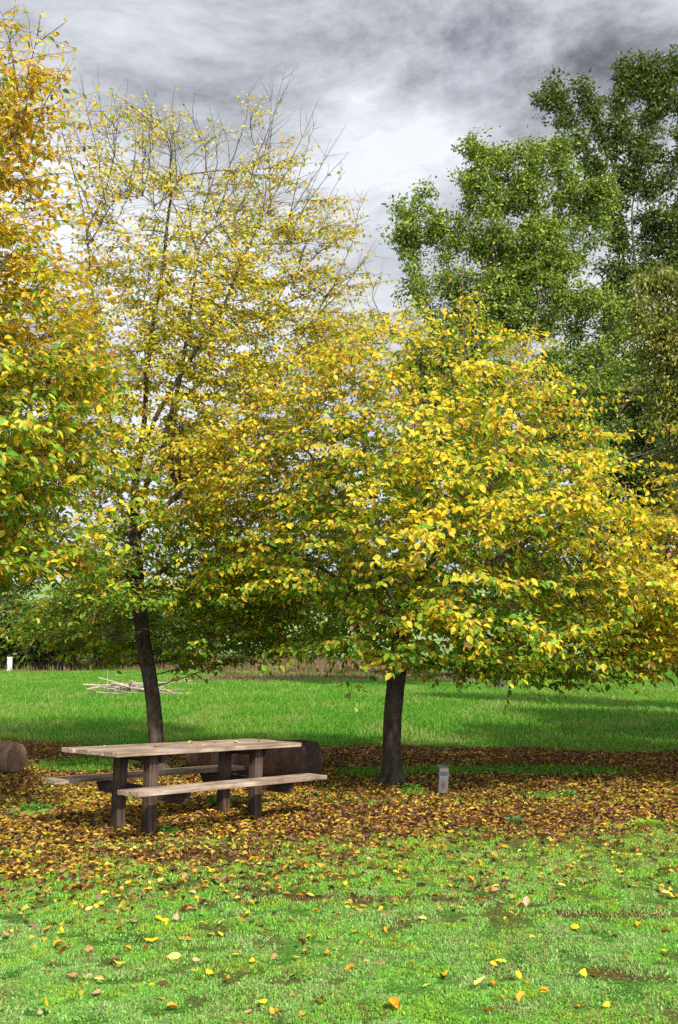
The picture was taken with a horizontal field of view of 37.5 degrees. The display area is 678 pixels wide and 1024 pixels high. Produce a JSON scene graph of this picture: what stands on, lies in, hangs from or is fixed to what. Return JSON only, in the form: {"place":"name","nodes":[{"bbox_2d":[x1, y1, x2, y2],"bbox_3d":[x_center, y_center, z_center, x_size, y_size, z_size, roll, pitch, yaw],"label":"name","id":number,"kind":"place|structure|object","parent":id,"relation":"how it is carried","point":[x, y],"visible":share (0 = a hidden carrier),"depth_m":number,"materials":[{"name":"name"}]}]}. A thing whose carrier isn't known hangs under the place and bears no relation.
{"place":"outdoors","nodes":[
{"label":"outdoors","id":0,"kind":"place"},
{"bbox_2d":[0,654,487,681],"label":"dry grass","id":1,"kind":"structure","parent":0,"point":[27,667],"depth_m":89.72,"materials":[{"name":"plant"}]},
{"bbox_2d":[0,581,677,1023],"bbox_3d":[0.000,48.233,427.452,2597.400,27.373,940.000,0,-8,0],"label":"ground","id":2,"kind":"structure","parent":0,"point":[498,915],"depth_m":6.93,"materials":[{"name":"green plant"}]},
{"bbox_2d":[7,657,12,670],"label":"marker post","id":3,"kind":"object","parent":2,"relation":"on","point":[9,660],"visible":0.72,"depth_m":91.29,"materials":[{"name":"white paint"}]},
{"bbox_2d":[0,742,26,773],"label":"fallen log","id":4,"kind":"object","parent":2,"relation":"on","point":[13,756],"visible":0.91,"depth_m":13.98,"materials":[{"name":"brown wood"}]},
{"bbox_2d":[16,801,51,810],"bbox_3d":[-3.274,3.168,10.744,0.377,0.098,0.382,0,-8,0],"label":"weed plant","id":5,"kind":"object","parent":2,"relation":"on","point":[24,806],"visible":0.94,"depth_m":10.70,"materials":[{"name":"green plant"}]},
{"bbox_2d":[0,588,89,667],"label":"broadleaf tree","id":6,"kind":"object","parent":2,"relation":"on","point":[31,652],"visible":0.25,"depth_m":94.28,"materials":[{"name":"green plant"}]},
{"bbox_2d":[0,445,98,666],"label":"evergreen tree","id":7,"kind":"object","parent":2,"relation":"on","point":[28,587],"visible":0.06,"depth_m":99.36,"materials":[{"name":"green plant"}]},
{"bbox_2d":[53,939,63,946],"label":"fallen leaf","id":8,"kind":"object","parent":2,"relation":"on","point":[56,942],"visible":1,"depth_m":5.74,"materials":[{"name":"plant"}]},
{"bbox_2d":[65,972,78,976],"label":"fallen leaf","id":9,"kind":"object","parent":2,"relation":"on","point":[72,974],"visible":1,"depth_m":5.19,"materials":[{"name":"plant"}]},
{"bbox_2d":[34,563,134,667],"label":"broadleaf tree","id":10,"kind":"object","parent":2,"relation":"on","point":[84,578],"visible":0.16,"depth_m":91.06,"materials":[{"name":"green plant"}]},
{"bbox_2d":[85,946,92,951],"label":"fallen leaf","id":11,"kind":"object","parent":2,"relation":"on","point":[87,948],"visible":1,"depth_m":5.63,"materials":[{"name":"plant"}]},
{"bbox_2d":[0,0,181,623],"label":"yellow leaved tree","id":12,"kind":"object","parent":2,"relation":"on","point":[18,470],"visible":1,"depth_m":9.40,"materials":[{"name":"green plant"}]},
{"bbox_2d":[92,989,100,993],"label":"fallen leaf","id":13,"kind":"object","parent":2,"relation":"on","point":[96,991],"visible":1,"depth_m":4.93,"materials":[{"name":"beige plant"}]},
{"bbox_2d":[98,677,143,687],"bbox_3d":[-8.501,7.048,40.241,2.240,0.820,0.713,0,-8,0],"label":"dead branch","id":14,"kind":"object","parent":2,"relation":"on","point":[113,681],"visible":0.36,"depth_m":39.94,"materials":[{"name":"beige wood"}]},
{"bbox_2d":[118,684,143,689],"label":"dead branch","id":15,"kind":"object","parent":2,"relation":"on","point":[129,686],"visible":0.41,"depth_m":39.10,"materials":[{"name":"beige wood"}]},
{"bbox_2d":[89,607,211,663],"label":"broadleaf tree","id":16,"kind":"object","parent":2,"relation":"on","point":[158,656],"visible":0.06,"depth_m":98.79,"materials":[{"name":"green plant"}]},
{"bbox_2d":[144,937,158,941],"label":"fallen leaf","id":17,"kind":"object","parent":2,"relation":"on","point":[151,939],"visible":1,"depth_m":5.84,"materials":[{"name":"yellow plant"}]},
{"bbox_2d":[157,980,166,984],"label":"fallen leaf","id":18,"kind":"object","parent":2,"relation":"on","point":[163,982],"visible":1,"depth_m":5.05,"materials":[{"name":"brown plant"}]},
{"bbox_2d":[159,825,178,834],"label":"weed plant","id":19,"kind":"object","parent":2,"relation":"on","point":[171,831],"visible":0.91,"depth_m":9.37,"materials":[{"name":"green plant"}]},
{"bbox_2d":[163,1001,177,1007],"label":"fallen leaf","id":20,"kind":"object","parent":2,"relation":"on","point":[171,1004],"visible":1,"depth_m":4.74,"materials":[{"name":"plant"}]},
{"bbox_2d":[166,952,181,959],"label":"fallen leaf","id":21,"kind":"object","parent":2,"relation":"on","point":[176,955],"visible":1,"depth_m":5.54,"materials":[{"name":"yellow plant"}]},
{"bbox_2d":[172,912,178,919],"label":"fallen leaf","id":22,"kind":"object","parent":2,"relation":"on","point":[175,917],"visible":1,"depth_m":6.26,"materials":[{"name":"beige plant"}]},
{"bbox_2d":[43,738,326,834],"bbox_3d":[-1.517,2.797,10.015,1.544,0.911,2.435,-7,-12,42],"label":"picnic table","id":23,"kind":"object","parent":2,"relation":"on","point":[223,781],"visible":0.95,"depth_m":9.73,"materials":[{"name":"brown wood"}]},
{"bbox_2d":[154,419,242,564],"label":"broadleaf tree","id":24,"kind":"object","parent":2,"relation":"on","point":[172,475],"visible":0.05,"depth_m":105.28,"materials":[{"name":"green plant"}]},
{"bbox_2d":[0,63,399,770],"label":"yellow leaved tree","id":25,"kind":"object","parent":2,"relation":"on","point":[140,597],"visible":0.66,"depth_m":14.50,"materials":[{"name":"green plant"}]},
{"bbox_2d":[207,796,233,803],"bbox_3d":[-1.315,3.216,11.155,0.341,0.105,0.349,0,-8,0],"label":"weed plant","id":26,"kind":"object","parent":2,"relation":"on","point":[214,801],"visible":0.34,"depth_m":11.09,"materials":[{"name":"green plant"}]},
{"bbox_2d":[165,548,299,654],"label":"broadleaf tree","id":27,"kind":"object","parent":2,"relation":"on","point":[209,620],"visible":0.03,"depth_m":106.97,"materials":[{"name":"green plant"}]},
{"bbox_2d":[185,739,322,782],"bbox_3d":[-1.215,3.389,13.815,2.159,0.571,0.549,-6,-10,37],"label":"fallen log","id":28,"kind":"object","parent":2,"relation":"on","point":[306,757],"visible":0.53,"depth_m":13.24,"materials":[{"name":"brown wood"}]},
{"bbox_2d":[258,999,269,1003],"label":"fallen leaf","id":29,"kind":"object","parent":2,"relation":"on","point":[264,1001],"visible":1,"depth_m":4.76,"materials":[{"name":"yellow plant"}]},
{"bbox_2d":[269,1006,274,1013],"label":"fallen leaf","id":30,"kind":"object","parent":2,"relation":"on","point":[271,1009],"visible":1,"depth_m":4.64,"materials":[{"name":"plant"}]},
{"bbox_2d":[297,938,305,944],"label":"fallen leaf","id":31,"kind":"object","parent":2,"relation":"on","point":[302,940],"visible":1,"depth_m":5.71,"materials":[{"name":"brown plant"}]},
{"bbox_2d":[268,483,390,630],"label":"broadleaf tree","id":32,"kind":"object","parent":2,"relation":"on","point":[328,567],"visible":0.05,"depth_m":112.33,"materials":[{"name":"green plant"}]},
{"bbox_2d":[0,733,677,953],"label":"leaf litter","id":33,"kind":"object","parent":2,"relation":"on","point":[52,821],"visible":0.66,"depth_m":10.38,"materials":[{"name":"brown plant"}]},
{"bbox_2d":[594,801,661,809],"bbox_3d":[3.305,3.236,10.992,0.865,0.044,0.445,2,-8,-16],"label":"dead branch","id":34,"kind":"object","parent":33,"relation":"on","point":[626,808],"visible":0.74,"depth_m":10.87,"materials":[{"name":"brown wood"}]},
{"bbox_2d":[0,664,677,804],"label":"meadow grass","id":35,"kind":"structure","parent":2,"relation":"on","point":[606,719],"depth_m":25.76,"materials":[{"name":"green plant"}]},
{"bbox_2d":[346,964,354,970],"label":"fallen leaf","id":36,"kind":"object","parent":2,"relation":"on","point":[350,966],"visible":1,"depth_m":5.31,"materials":[{"name":"orange plant"}]},
{"bbox_2d":[388,996,398,1007],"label":"fallen leaf","id":37,"kind":"object","parent":2,"relation":"on","point":[393,1000],"visible":1,"depth_m":4.71,"materials":[{"name":"orange plant"}]},
{"bbox_2d":[139,237,677,785],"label":"yellow leaved tree","id":38,"kind":"object","parent":2,"relation":"on","point":[525,645],"visible":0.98,"depth_m":12.17,"materials":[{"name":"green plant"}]},
{"bbox_2d":[399,783,421,788],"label":"weed plant","id":39,"kind":"object","parent":2,"relation":"on","point":[406,785],"visible":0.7,"depth_m":12.48,"materials":[{"name":"green plant"}]},
{"bbox_2d":[437,765,448,793],"bbox_3d":[1.247,3.256,12.000,0.121,0.427,0.088,4,-8,-6],"label":"marker post","id":40,"kind":"object","parent":2,"relation":"on","point":[442,782],"visible":0.77,"depth_m":11.97,"materials":[{"name":"grey concrete"}]},
{"bbox_2d":[473,976,484,986],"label":"fallen leaf","id":41,"kind":"object","parent":2,"relation":"on","point":[478,980],"visible":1,"depth_m":5.02,"materials":[{"name":"yellow plant"}]},
{"bbox_2d":[491,958,507,961],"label":"fallen leaf","id":42,"kind":"object","parent":2,"relation":"on","point":[502,960],"visible":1,"depth_m":5.40,"materials":[{"name":"yellow plant"}]},
{"bbox_2d":[375,125,636,688],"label":"evergreen tree","id":43,"kind":"object","parent":2,"relation":"on","point":[546,266],"visible":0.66,"depth_m":47.55,"materials":[{"name":"green plant"}]},
{"bbox_2d":[504,815,524,822],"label":"weed plant","id":44,"kind":"object","parent":2,"relation":"on","point":[518,818],"visible":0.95,"depth_m":10.04,"materials":[{"name":"green plant"}]},
{"bbox_2d":[515,970,521,978],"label":"fallen leaf","id":45,"kind":"object","parent":2,"relation":"on","point":[518,974],"visible":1,"depth_m":5.12,"materials":[{"name":"yellow plant"}]},
{"bbox_2d":[516,991,524,1001],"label":"fallen leaf","id":46,"kind":"object","parent":2,"relation":"on","point":[519,995],"visible":1,"depth_m":4.80,"materials":[{"name":"plant"}]},
{"bbox_2d":[523,896,529,906],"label":"fallen leaf","id":47,"kind":"object","parent":2,"relation":"on","point":[526,901],"visible":1,"depth_m":6.58,"materials":[{"name":"beige plant"}]},
{"bbox_2d":[555,789,578,797],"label":"weed plant","id":48,"kind":"object","parent":2,"relation":"on","point":[567,792],"visible":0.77,"depth_m":11.85,"materials":[{"name":"green plant"}]},
{"bbox_2d":[570,923,578,928],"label":"fallen leaf","id":49,"kind":"object","parent":2,"relation":"on","point":[574,926],"visible":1,"depth_m":6.07,"materials":[{"name":"yellow plant"}]},
{"bbox_2d":[481,341,677,673],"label":"tree","id":50,"kind":"object","parent":2,"relation":"on","point":[623,478],"visible":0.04,"depth_m":61.72,"materials":[{"name":"green plant"}]},
{"bbox_2d":[579,968,586,975],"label":"fallen leaf","id":51,"kind":"object","parent":2,"relation":"on","point":[583,972],"visible":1,"depth_m":5.16,"materials":[{"name":"yellow plant"}]},
{"bbox_2d":[527,44,677,516],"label":"evergreen tree","id":52,"kind":"object","parent":2,"relation":"on","point":[641,148],"visible":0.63,"depth_m":56.91,"materials":[{"name":"green plant"}]},
{"bbox_2d":[603,1001,609,1006],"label":"fallen leaf","id":53,"kind":"object","parent":2,"relation":"on","point":[606,1004],"visible":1,"depth_m":4.72,"materials":[{"name":"yellow plant"}]},
{"bbox_2d":[556,336,677,687],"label":"yellow leaved tree","id":54,"kind":"object","parent":2,"relation":"on","point":[668,637],"visible":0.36,"depth_m":13.40,"materials":[{"name":"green plant"}]},
{"bbox_2d":[604,257,677,508],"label":"broadleaf tree","id":55,"kind":"object","parent":2,"relation":"on","point":[657,339],"visible":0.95,"depth_m":27.77,"materials":[{"name":"green plant"}]},
{"bbox_2d":[631,818,664,827],"bbox_3d":[3.032,3.047,9.814,0.350,0.079,0.365,0,-8,0],"label":"weed plant","id":56,"kind":"object","parent":2,"relation":"on","point":[642,821],"visible":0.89,"depth_m":9.78,"materials":[{"name":"green plant"}]},
{"bbox_2d":[0,0,677,585],"label":"sky","id":57,"kind":"structure","parent":0,"point":[406,79],"materials":[{"name":"grey"}]},
{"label":"dead branch","id":58,"kind":"object","parent":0,"visible":0},
{"bbox_2d":[131,678,193,684],"bbox_3d":[-7.106,6.551,40.142,2.733,0.837,0.398,0,-8,-3],"label":"dead branch","id":59,"kind":"object","parent":58,"relation":"on","point":[170,682],"visible":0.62,"depth_m":39.97,"materials":[{"name":"beige wood"}]},
{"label":"dead branch","id":60,"kind":"object","parent":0,"visible":0},
{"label":"dead branch","id":61,"kind":"object","parent":60,"relation":"on","visible":0},
{"bbox_2d":[87,670,138,689],"bbox_3d":[-8.883,6.614,39.457,2.019,0.799,0.166,1,-8,-4],"label":"dead branch","id":62,"kind":"object","parent":61,"relation":"on","point":[104,686],"visible":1,"depth_m":39.34,"materials":[{"name":"beige wood"}]},
{"bbox_2d":[83,684,141,688],"bbox_3d":[-8.915,6.844,39.305,2.280,0.182,0.151,0,-8,0],"label":"dead branch","id":63,"kind":"object","parent":62,"relation":"on","point":[106,685],"visible":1,"depth_m":39.32,"materials":[{"name":"beige wood"}]},
{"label":"dead branch","id":64,"kind":"object","parent":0,"visible":0},
{"bbox_2d":[92,686,125,691],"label":"dead branch","id":65,"kind":"object","parent":64,"relation":"on","point":[110,689],"visible":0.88,"depth_m":39.50,"materials":[{"name":"beige wood"}]}
]}

